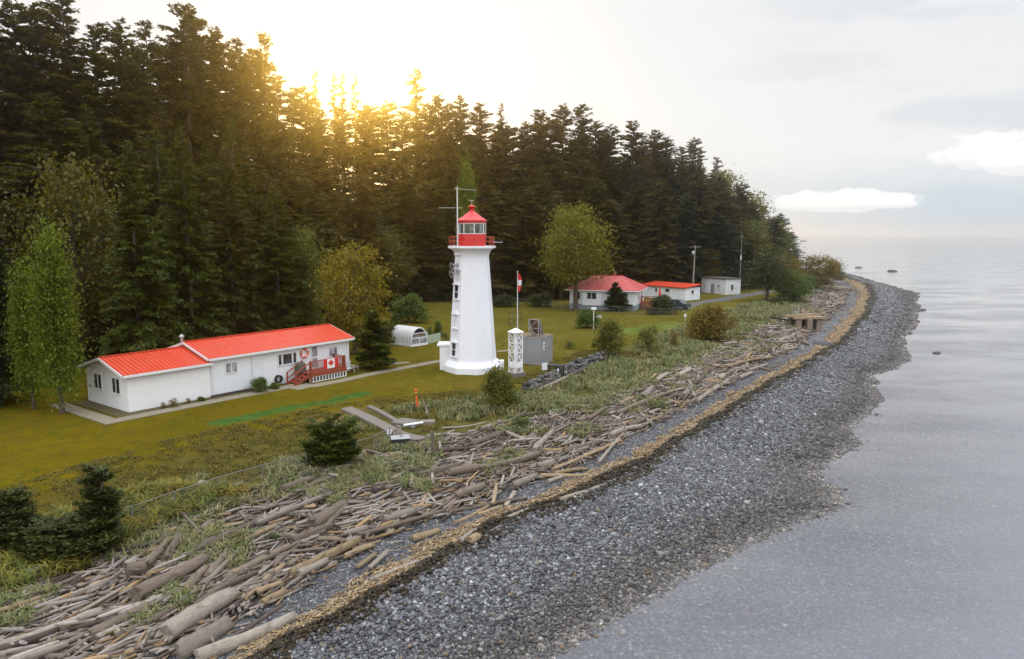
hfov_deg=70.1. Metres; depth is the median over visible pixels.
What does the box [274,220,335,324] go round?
maple tree
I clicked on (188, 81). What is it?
conifer tree
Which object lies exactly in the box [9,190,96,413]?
poplar tree
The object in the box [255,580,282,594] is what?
driftwood log
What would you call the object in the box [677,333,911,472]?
pebbles
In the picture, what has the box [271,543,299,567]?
driftwood log
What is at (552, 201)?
conifer tree
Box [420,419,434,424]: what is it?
timber crib
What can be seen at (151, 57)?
conifer tree
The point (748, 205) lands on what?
conifer tree
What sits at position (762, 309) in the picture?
beach grass
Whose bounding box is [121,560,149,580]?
driftwood log
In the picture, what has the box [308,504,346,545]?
driftwood log
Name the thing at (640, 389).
driftwood log
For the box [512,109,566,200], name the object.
conifer tree
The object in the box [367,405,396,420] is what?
concrete ramp
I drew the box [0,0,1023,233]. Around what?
sky
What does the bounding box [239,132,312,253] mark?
conifer tree
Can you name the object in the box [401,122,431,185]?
conifer tree
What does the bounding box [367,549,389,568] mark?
plank
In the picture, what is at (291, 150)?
conifer tree
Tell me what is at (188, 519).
driftwood log
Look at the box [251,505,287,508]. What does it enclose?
driftwood log
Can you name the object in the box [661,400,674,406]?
driftwood log
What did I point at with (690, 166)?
conifer tree
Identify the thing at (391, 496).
driftwood log
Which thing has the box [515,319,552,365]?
equipment shed
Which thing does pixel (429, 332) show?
bush
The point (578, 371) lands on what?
timber
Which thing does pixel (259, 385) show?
bush
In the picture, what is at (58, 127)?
conifer tree
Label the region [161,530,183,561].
driftwood log
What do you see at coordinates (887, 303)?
pebbles
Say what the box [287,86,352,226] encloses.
conifer tree
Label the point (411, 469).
driftwood log
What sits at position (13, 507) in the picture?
shore juniper
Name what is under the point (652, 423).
driftwood log
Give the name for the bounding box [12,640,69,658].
driftwood log
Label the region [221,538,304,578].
driftwood log
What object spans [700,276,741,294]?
concrete hut
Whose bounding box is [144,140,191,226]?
conifer tree
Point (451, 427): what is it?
driftwood log
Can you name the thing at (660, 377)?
driftwood log
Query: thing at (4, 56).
conifer tree
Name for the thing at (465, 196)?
poplar tree
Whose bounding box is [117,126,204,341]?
conifer tree
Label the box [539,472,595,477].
driftwood log
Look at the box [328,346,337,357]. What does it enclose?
window
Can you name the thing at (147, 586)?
driftwood log
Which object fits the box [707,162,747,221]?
alder tree
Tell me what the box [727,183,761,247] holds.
conifer tree
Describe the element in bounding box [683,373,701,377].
driftwood log
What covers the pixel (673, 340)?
bush
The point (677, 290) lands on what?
door
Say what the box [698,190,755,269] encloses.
conifer tree
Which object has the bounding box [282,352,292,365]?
window
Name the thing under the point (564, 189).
conifer tree
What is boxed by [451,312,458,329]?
window
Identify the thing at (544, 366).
notice board
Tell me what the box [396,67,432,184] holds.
conifer tree
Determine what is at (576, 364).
stone wall
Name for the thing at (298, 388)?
path
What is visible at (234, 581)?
driftwood log
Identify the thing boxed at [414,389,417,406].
marker post
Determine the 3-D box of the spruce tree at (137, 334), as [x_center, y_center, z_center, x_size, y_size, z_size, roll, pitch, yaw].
[-30.194,-5.230,58.935,7.214,20.162,6.836,2,8,18]
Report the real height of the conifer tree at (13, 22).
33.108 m
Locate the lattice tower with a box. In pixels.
[506,328,525,377]
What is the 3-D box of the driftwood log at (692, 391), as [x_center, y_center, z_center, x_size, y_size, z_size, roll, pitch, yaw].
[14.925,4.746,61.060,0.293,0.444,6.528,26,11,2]
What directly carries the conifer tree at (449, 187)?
on the ground at (40, 440)
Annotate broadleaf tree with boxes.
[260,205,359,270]
[342,222,423,298]
[367,171,477,244]
[735,247,799,299]
[736,212,779,261]
[739,227,789,273]
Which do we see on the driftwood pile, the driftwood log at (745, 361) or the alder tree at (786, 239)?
the driftwood log at (745, 361)
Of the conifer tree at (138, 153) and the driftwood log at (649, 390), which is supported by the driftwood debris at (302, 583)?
the driftwood log at (649, 390)
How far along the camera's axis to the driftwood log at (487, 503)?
35.80 m
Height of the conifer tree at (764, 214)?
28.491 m
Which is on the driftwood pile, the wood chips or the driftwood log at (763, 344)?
the driftwood log at (763, 344)
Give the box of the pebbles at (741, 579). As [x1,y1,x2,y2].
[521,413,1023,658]
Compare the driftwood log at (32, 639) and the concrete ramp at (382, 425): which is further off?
the concrete ramp at (382, 425)
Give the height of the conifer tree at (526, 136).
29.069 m
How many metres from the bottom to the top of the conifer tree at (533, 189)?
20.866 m
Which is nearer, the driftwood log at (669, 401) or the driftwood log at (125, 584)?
the driftwood log at (125, 584)
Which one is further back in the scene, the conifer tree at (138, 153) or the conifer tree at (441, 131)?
the conifer tree at (441, 131)
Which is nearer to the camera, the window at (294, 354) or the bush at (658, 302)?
the window at (294, 354)
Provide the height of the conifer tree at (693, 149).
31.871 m
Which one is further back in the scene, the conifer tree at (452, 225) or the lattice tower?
the conifer tree at (452, 225)
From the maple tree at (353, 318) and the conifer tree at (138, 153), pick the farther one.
the conifer tree at (138, 153)
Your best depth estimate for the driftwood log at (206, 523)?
31.22 m
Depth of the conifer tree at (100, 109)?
91.12 m
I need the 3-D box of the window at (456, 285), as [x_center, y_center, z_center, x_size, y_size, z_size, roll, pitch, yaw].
[-4.792,-3.325,63.022,0.253,1.522,1.000,-5,9,-35]
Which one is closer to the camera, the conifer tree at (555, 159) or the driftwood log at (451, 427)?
the driftwood log at (451, 427)
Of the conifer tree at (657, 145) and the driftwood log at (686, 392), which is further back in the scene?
the conifer tree at (657, 145)
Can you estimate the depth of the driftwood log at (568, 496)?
37.94 m
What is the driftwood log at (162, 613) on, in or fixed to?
on the driftwood debris at (302, 583)
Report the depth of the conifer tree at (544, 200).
138.21 m
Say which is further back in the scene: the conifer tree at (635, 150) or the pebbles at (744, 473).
the conifer tree at (635, 150)
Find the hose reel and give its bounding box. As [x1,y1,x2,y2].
[274,375,282,382]
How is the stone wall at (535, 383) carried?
on the ground at (40, 440)
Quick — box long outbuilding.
[643,281,702,300]
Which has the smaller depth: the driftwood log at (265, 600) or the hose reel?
the driftwood log at (265, 600)
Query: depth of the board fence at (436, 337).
81.21 m
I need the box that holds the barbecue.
[295,362,305,372]
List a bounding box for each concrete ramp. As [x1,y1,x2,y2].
[341,406,424,441]
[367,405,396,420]
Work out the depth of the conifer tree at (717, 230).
153.45 m
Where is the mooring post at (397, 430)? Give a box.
[387,426,401,435]
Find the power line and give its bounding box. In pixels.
[412,247,680,252]
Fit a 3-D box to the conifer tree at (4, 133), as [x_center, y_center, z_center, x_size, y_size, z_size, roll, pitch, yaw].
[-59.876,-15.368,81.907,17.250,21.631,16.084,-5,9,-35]
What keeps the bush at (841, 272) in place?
on the ground at (40, 440)
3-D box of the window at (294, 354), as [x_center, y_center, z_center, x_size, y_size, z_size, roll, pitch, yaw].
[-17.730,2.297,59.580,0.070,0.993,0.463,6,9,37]
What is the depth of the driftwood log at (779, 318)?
104.23 m
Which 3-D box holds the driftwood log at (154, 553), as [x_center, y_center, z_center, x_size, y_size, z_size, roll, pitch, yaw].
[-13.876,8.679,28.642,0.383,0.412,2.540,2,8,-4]
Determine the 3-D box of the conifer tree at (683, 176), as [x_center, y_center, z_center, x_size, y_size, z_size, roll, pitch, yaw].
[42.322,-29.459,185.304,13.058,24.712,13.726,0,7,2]
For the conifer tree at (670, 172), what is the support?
on the ground at (40, 440)
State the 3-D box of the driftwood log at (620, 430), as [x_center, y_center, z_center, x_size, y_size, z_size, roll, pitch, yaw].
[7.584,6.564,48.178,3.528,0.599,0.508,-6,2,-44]
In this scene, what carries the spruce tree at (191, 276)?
on the ground at (40, 440)
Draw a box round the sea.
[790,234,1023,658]
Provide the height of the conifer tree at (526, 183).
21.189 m
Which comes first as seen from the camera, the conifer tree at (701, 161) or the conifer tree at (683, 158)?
the conifer tree at (683, 158)
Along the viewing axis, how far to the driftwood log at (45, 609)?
24.59 m
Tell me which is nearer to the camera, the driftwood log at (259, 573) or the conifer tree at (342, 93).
the driftwood log at (259, 573)
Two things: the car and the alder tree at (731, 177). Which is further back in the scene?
the alder tree at (731, 177)
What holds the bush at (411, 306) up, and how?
on the ground at (40, 440)
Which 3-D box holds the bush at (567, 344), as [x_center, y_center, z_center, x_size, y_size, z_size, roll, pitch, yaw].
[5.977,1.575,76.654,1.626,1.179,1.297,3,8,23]
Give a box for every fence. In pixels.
[118,452,310,520]
[357,427,389,455]
[427,333,440,343]
[493,295,673,316]
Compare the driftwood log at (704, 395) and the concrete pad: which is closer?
the concrete pad
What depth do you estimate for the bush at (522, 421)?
47.49 m
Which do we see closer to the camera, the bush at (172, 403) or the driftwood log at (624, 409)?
the bush at (172, 403)
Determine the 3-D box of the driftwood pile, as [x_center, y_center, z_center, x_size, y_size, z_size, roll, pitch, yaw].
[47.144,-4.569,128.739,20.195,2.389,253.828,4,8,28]
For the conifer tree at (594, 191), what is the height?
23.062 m
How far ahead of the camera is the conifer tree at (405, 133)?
152.44 m
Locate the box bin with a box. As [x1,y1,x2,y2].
[390,434,409,444]
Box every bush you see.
[167,397,177,407]
[197,396,206,401]
[244,375,269,391]
[267,382,280,389]
[381,319,397,339]
[386,290,439,323]
[426,326,432,334]
[433,320,442,335]
[442,332,448,339]
[473,361,526,411]
[492,294,520,307]
[510,415,532,427]
[520,292,556,306]
[564,340,575,348]
[573,308,601,328]
[589,316,634,357]
[630,322,667,352]
[644,293,685,314]
[668,328,679,345]
[678,299,742,343]
[771,268,819,301]
[773,254,804,296]
[781,276,823,290]
[789,252,846,288]
[824,261,845,279]
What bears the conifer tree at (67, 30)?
on the ground at (40, 440)
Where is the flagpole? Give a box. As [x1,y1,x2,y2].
[517,271,517,328]
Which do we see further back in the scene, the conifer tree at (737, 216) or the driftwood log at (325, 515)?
the conifer tree at (737, 216)
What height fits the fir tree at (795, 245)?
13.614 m
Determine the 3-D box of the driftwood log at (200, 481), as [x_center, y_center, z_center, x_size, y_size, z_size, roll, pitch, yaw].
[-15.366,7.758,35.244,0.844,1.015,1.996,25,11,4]
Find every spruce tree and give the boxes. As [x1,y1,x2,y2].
[0,217,30,408]
[92,137,194,355]
[147,126,231,347]
[197,143,274,336]
[247,184,325,332]
[351,309,397,367]
[603,282,632,310]
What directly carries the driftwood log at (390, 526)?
on the driftwood debris at (302, 583)
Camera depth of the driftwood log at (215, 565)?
28.05 m
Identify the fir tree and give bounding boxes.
[771,213,801,256]
[784,233,806,265]
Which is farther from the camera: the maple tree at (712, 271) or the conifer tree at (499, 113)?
the conifer tree at (499, 113)
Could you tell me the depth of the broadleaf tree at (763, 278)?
129.46 m
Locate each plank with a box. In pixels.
[240,576,258,606]
[355,552,377,567]
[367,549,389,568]
[419,494,427,506]
[491,483,497,504]
[504,490,516,505]
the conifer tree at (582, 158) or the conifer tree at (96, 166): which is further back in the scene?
the conifer tree at (582, 158)
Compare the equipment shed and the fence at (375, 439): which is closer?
the fence at (375, 439)
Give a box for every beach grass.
[0,378,702,637]
[0,474,259,591]
[313,292,814,432]
[613,284,839,414]
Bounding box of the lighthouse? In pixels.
[437,187,503,374]
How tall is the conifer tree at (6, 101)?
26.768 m
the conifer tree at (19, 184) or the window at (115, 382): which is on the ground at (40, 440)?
the conifer tree at (19, 184)
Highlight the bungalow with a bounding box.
[77,323,354,411]
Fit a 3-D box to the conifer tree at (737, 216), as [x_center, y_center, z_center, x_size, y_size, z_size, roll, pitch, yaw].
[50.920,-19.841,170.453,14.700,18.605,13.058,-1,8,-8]
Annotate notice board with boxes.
[542,363,547,370]
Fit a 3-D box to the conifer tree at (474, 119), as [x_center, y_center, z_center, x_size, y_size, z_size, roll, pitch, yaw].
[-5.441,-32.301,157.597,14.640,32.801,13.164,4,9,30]
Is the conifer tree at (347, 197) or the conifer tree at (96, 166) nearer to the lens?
the conifer tree at (96, 166)
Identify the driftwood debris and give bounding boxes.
[0,275,852,658]
[214,282,863,655]
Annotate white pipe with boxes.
[403,421,422,427]
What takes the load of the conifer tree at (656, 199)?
on the ground at (40, 440)
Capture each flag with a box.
[323,357,338,368]
[518,274,521,291]
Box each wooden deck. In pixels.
[286,354,346,385]
[641,296,654,309]
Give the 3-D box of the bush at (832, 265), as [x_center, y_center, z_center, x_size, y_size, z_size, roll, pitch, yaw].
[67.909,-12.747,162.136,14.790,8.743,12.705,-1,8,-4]
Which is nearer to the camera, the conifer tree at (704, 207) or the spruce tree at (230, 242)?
the spruce tree at (230, 242)
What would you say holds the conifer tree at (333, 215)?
on the ground at (40, 440)
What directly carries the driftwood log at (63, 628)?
on the ground at (40, 440)
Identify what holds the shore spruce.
on the ground at (40, 440)
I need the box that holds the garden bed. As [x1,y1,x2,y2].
[73,386,268,417]
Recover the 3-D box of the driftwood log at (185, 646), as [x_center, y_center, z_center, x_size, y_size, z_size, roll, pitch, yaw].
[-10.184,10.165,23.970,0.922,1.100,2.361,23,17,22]
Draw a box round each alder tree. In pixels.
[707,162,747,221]
[735,185,780,237]
[765,215,809,255]
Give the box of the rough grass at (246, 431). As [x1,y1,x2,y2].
[1,349,687,518]
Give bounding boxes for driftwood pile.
[0,270,849,658]
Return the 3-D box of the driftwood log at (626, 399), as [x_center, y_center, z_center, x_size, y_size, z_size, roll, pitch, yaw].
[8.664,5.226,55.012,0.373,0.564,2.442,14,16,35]
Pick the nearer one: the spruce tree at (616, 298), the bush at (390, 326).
the bush at (390, 326)
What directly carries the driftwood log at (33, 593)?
on the driftwood debris at (302, 583)
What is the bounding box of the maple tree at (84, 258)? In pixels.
[0,139,157,367]
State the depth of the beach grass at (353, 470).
36.38 m
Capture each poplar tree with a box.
[0,248,54,408]
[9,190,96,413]
[452,145,483,279]
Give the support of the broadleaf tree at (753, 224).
on the ground at (40, 440)
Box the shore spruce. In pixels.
[298,413,364,466]
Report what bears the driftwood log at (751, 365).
on the driftwood pile
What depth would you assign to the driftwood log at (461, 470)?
39.76 m
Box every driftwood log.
[0,591,44,606]
[0,595,43,613]
[0,606,102,644]
[0,627,60,650]
[6,584,95,626]
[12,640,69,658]
[17,564,44,577]
[23,627,39,632]
[34,570,70,584]
[79,551,180,612]
[86,602,150,636]
[90,579,276,596]
[112,596,196,640]
[113,567,168,589]
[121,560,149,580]
[123,550,142,562]
[125,631,157,650]
[130,553,210,600]
[143,536,170,567]
[145,486,256,520]
[153,586,240,644]
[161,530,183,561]
[170,615,235,658]
[180,511,236,565]
[181,480,207,492]
[181,529,274,581]
[182,565,209,588]
[192,570,258,604]
[193,518,259,550]
[193,611,295,658]
[196,568,224,586]
[199,518,215,531]
[200,548,240,586]
[203,547,228,577]
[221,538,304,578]
[229,602,285,636]
[230,509,347,542]
[236,562,273,590]
[241,524,277,542]
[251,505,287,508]
[255,493,328,526]
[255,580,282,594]
[257,467,328,488]
[258,588,287,606]
[261,563,285,579]
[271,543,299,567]
[278,475,315,492]
[280,492,302,498]
[281,522,334,542]
[282,532,347,541]
[287,536,361,577]
[296,557,329,576]
[297,493,333,509]
[303,499,348,526]
[304,476,334,487]
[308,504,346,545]
[343,543,375,558]
[357,508,445,535]
[360,463,420,470]
[366,493,402,497]
[369,554,431,580]
[370,484,384,492]
[378,496,406,505]
[380,506,421,522]
[409,455,414,486]
[410,527,440,541]
[416,462,460,478]
[431,430,435,452]
[431,494,454,507]
[434,446,475,451]
[438,440,464,444]
[442,422,485,428]
[445,451,539,476]
[446,497,526,512]
[452,482,486,499]
[452,504,490,524]
[457,427,486,439]
[457,528,477,542]
[465,532,481,544]
[467,410,527,439]
[468,428,505,445]
[474,439,494,448]
[476,504,502,514]
[494,461,536,472]
[504,429,526,440]
[505,507,528,517]
[510,473,538,491]
[521,410,543,416]
[530,429,554,451]
[536,459,555,469]
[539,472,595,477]
[542,450,583,454]
[546,475,563,483]
[549,421,575,430]
[551,439,621,470]
[552,467,588,472]
[559,484,602,499]
[561,439,599,454]
[585,406,605,421]
[597,432,625,463]
[607,425,642,436]
[614,391,670,415]
[618,396,635,404]
[626,415,648,425]
[634,388,653,391]
[639,384,654,395]
[639,412,654,425]
[640,395,674,406]
[655,372,669,380]
[661,378,677,381]
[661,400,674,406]
[670,387,686,392]
[670,391,678,399]
[675,367,691,375]
[679,384,693,398]
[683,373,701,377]
[686,378,696,397]
[692,374,704,384]
[694,375,735,402]
[704,355,722,366]
[716,372,728,378]
[723,357,770,370]
[725,388,734,396]
[726,356,771,367]
[729,352,748,362]
[737,371,753,379]
[746,344,759,352]
[747,363,767,370]
[759,341,771,351]
[766,362,789,368]
[769,317,788,320]
[769,328,785,336]
[777,333,796,340]
[799,335,809,345]
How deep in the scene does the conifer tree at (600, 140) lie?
172.22 m
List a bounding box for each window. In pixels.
[93,372,102,390]
[111,376,120,395]
[225,361,237,374]
[277,354,282,365]
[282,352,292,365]
[292,351,296,363]
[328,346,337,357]
[450,340,457,357]
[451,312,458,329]
[452,282,459,299]
[454,252,460,269]
[586,292,596,299]
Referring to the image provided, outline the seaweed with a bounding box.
[243,275,878,658]
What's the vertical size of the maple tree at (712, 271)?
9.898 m
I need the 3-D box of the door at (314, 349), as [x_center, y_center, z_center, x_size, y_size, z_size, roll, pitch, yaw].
[-16.532,2.317,61.149,0.065,2.000,0.682,6,9,37]
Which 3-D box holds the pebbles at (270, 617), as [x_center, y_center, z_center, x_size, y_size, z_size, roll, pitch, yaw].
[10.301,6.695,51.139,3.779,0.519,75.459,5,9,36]
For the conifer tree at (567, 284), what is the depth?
135.34 m
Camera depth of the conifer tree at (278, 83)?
139.19 m
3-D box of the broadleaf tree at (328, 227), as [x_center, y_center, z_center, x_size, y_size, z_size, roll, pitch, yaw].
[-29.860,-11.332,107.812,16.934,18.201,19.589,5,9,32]
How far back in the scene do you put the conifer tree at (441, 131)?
151.98 m
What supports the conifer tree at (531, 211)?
on the ground at (40, 440)
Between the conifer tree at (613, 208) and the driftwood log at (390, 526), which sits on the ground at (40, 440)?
the conifer tree at (613, 208)
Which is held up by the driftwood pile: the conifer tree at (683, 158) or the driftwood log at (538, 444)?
the driftwood log at (538, 444)
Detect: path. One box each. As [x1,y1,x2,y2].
[49,360,439,424]
[284,383,310,389]
[351,362,409,366]
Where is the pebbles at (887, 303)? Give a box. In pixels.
[819,269,922,345]
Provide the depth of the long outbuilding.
133.93 m
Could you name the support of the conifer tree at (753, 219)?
on the ground at (40, 440)
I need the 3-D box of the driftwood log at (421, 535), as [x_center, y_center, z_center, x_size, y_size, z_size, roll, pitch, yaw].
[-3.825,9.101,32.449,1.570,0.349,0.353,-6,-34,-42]
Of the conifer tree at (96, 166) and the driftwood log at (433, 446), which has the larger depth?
the conifer tree at (96, 166)
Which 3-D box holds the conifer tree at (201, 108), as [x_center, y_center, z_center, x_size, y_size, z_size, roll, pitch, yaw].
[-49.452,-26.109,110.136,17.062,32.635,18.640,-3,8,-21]
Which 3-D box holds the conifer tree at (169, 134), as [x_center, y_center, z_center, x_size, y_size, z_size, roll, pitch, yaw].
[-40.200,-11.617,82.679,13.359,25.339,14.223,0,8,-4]
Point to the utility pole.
(693, 252)
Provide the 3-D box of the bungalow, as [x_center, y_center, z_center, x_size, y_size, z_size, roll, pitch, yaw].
[-23.277,2.207,58.962,8.780,4.350,19.982,6,9,37]
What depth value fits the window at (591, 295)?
115.83 m
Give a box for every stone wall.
[522,372,553,391]
[536,349,617,382]
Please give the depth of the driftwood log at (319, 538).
30.86 m
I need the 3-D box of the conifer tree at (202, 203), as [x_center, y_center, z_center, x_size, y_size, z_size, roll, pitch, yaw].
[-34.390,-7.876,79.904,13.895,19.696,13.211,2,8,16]
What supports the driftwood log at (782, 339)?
on the ground at (40, 440)
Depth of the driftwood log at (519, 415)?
47.74 m
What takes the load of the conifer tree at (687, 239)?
on the ground at (40, 440)
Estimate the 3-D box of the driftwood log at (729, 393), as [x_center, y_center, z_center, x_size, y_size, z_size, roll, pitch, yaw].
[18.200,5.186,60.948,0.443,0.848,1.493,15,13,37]
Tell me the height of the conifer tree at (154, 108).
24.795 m
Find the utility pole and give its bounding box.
[692,245,695,282]
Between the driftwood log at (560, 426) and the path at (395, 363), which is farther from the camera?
the path at (395, 363)
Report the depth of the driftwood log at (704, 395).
60.30 m
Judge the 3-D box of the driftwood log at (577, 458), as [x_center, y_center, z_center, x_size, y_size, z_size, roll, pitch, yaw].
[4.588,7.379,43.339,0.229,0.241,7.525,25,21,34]
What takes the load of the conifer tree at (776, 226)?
on the ground at (40, 440)
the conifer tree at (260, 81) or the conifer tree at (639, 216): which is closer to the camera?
the conifer tree at (260, 81)
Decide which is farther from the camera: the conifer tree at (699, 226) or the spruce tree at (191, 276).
the conifer tree at (699, 226)
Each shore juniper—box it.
[0,462,131,559]
[0,484,46,549]
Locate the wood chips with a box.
[208,276,870,658]
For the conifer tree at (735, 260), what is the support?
on the ground at (40, 440)
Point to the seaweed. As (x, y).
(286, 641)
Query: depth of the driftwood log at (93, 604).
25.38 m
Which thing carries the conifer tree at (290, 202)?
on the ground at (40, 440)
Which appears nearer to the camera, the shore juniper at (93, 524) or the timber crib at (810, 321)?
the shore juniper at (93, 524)
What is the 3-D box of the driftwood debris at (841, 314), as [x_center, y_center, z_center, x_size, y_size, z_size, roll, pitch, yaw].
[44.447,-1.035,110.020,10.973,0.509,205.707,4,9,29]
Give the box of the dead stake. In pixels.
[420,395,428,418]
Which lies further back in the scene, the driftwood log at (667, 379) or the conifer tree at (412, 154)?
the conifer tree at (412, 154)
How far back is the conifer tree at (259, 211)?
86.36 m
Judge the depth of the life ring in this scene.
60.16 m
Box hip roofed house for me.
[565,271,647,310]
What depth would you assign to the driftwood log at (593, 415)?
50.39 m
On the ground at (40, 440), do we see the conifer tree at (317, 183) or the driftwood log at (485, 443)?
the conifer tree at (317, 183)
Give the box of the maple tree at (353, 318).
[309,236,399,351]
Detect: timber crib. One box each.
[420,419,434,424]
[784,314,825,331]
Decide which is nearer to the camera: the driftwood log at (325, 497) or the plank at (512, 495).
the driftwood log at (325, 497)
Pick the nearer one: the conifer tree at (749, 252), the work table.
the work table
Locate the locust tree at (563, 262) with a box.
[530,199,630,309]
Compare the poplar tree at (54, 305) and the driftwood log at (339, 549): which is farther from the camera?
the poplar tree at (54, 305)
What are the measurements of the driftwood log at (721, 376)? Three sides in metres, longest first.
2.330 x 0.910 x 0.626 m
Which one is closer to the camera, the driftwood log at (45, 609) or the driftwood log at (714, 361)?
the driftwood log at (45, 609)
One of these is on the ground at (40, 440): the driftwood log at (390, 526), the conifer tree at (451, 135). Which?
the conifer tree at (451, 135)
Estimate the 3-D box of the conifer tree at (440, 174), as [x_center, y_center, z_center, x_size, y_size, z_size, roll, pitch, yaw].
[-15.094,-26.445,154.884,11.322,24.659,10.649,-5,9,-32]
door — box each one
[311,345,317,368]
[676,289,679,298]
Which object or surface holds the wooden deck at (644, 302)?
on the ground at (40, 440)
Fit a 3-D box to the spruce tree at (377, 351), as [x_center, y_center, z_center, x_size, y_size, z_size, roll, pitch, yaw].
[-12.174,1.190,65.022,3.990,5.887,4.793,-6,10,-40]
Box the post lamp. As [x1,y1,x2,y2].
[591,307,595,328]
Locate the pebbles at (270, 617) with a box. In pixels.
[145,354,800,658]
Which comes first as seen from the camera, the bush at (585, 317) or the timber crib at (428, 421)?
the timber crib at (428, 421)
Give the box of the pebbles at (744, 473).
[263,444,853,658]
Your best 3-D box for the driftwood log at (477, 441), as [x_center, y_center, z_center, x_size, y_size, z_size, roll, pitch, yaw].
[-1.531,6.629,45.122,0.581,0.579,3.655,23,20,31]
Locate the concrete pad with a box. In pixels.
[391,418,420,427]
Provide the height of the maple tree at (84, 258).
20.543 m
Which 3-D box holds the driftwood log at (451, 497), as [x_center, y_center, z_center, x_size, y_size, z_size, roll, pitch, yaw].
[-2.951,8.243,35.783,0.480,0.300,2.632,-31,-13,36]
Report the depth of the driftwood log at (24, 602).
24.42 m
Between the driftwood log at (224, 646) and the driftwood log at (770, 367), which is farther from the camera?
the driftwood log at (770, 367)
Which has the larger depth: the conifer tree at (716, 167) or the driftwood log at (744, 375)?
the conifer tree at (716, 167)
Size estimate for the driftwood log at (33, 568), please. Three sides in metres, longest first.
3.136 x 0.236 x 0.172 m
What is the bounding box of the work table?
[547,363,564,376]
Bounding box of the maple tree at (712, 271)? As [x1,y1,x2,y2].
[689,245,726,279]
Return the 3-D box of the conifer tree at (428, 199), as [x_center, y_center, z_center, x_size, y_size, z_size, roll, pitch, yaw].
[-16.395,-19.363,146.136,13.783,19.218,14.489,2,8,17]
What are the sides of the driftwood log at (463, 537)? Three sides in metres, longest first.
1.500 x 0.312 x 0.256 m
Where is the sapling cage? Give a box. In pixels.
[508,312,522,324]
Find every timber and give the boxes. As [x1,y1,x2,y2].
[211,388,252,397]
[538,376,568,390]
[566,367,586,376]
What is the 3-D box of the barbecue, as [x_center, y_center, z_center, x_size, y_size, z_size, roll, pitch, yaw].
[-17.227,3.067,59.516,0.448,0.880,0.845,6,9,37]
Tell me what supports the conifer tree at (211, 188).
on the ground at (40, 440)
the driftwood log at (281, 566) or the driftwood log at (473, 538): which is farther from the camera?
the driftwood log at (473, 538)
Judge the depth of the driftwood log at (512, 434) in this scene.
45.62 m
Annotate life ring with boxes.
[300,348,308,357]
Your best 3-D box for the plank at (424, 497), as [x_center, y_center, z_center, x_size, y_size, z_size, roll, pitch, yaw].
[-4.310,8.299,35.322,0.242,0.088,1.392,-9,9,6]
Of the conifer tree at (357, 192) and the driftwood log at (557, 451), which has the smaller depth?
the driftwood log at (557, 451)
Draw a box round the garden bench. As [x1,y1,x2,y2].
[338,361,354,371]
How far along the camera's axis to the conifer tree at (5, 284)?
62.50 m
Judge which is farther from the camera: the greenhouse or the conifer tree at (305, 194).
the conifer tree at (305, 194)
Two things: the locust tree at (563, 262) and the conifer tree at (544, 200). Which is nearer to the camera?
the locust tree at (563, 262)
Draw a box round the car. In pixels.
[669,299,690,309]
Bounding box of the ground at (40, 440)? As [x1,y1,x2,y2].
[0,250,1023,658]
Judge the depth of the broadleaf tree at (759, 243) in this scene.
178.55 m
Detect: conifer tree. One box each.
[0,0,85,208]
[0,1,94,198]
[0,14,32,221]
[0,73,35,165]
[0,92,116,286]
[0,111,27,255]
[0,151,125,335]
[0,165,17,281]
[0,165,48,356]
[0,224,41,369]
[21,0,117,198]
[57,21,149,198]
[62,93,111,189]
[68,103,117,245]
[68,154,158,343]
[87,154,188,329]
[95,17,173,184]
[105,43,177,187]
[116,137,172,184]
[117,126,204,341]
[118,100,176,175]
[121,112,207,319]
[127,20,198,184]
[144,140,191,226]
[146,2,227,175]
[156,44,229,162]
[168,166,258,336]
[169,17,261,197]
[181,161,260,318]
[194,25,257,186]
[215,118,264,309]
[218,51,271,189]
[226,37,286,190]
[230,148,270,252]
[234,49,277,148]
[237,170,295,330]
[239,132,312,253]
[245,156,328,323]
[247,30,288,184]
[253,135,302,231]
[262,73,311,175]
[280,87,335,190]
[283,180,367,325]
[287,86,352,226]
[303,109,348,205]
[304,169,348,244]
[306,168,347,241]
[309,70,321,133]
[309,193,382,316]
[319,107,366,214]
[327,72,344,188]
[331,175,407,312]
[333,72,351,181]
[333,193,358,240]
[339,104,404,243]
[339,211,407,311]
[348,72,363,171]
[348,103,400,247]
[365,100,419,242]
[379,110,426,251]
[380,165,429,293]
[390,193,449,300]
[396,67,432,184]
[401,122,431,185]
[405,102,452,219]
[405,184,451,277]
[406,215,453,299]
[415,94,457,230]
[430,147,450,230]
[430,186,491,291]
[431,163,478,276]
[437,95,478,233]
[437,102,476,185]
[448,184,536,297]
[458,102,509,197]
[471,164,509,269]
[477,120,524,241]
[483,125,531,192]
[484,170,505,227]
[484,190,523,291]
[493,103,504,155]
[500,189,556,299]
[505,187,549,288]
[506,177,541,275]
[507,166,530,226]
[510,166,559,258]
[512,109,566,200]
[514,121,546,185]
[521,180,573,292]
[525,116,578,228]
[529,195,572,298]
[529,198,587,297]
[548,103,580,204]
[552,175,572,241]
[560,159,605,253]
[561,103,607,209]
[565,139,601,183]
[571,177,642,281]
[582,198,633,280]
[583,120,627,226]
[587,124,634,226]
[587,207,644,283]
[615,120,653,198]
[616,154,635,210]
[616,166,653,271]
[619,182,662,282]
[620,164,653,258]
[622,159,664,203]
[624,136,667,207]
[633,191,680,275]
[635,180,687,282]
[642,129,680,238]
[644,191,676,274]
[651,136,679,211]
[654,194,708,283]
[655,165,683,239]
[661,180,716,277]
[670,146,692,210]
[670,164,691,245]
[670,170,726,282]
[673,197,709,266]
[677,162,708,210]
[684,137,707,178]
[687,212,743,288]
[690,166,710,199]
[696,148,706,170]
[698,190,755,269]
[700,174,731,253]
[702,204,759,276]
[706,157,723,178]
[706,175,733,215]
[713,221,751,279]
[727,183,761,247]
[734,239,759,287]
[735,196,764,250]
[738,207,769,245]
[746,201,765,230]
[759,204,769,225]
[762,216,793,273]
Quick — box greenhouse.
[390,325,427,346]

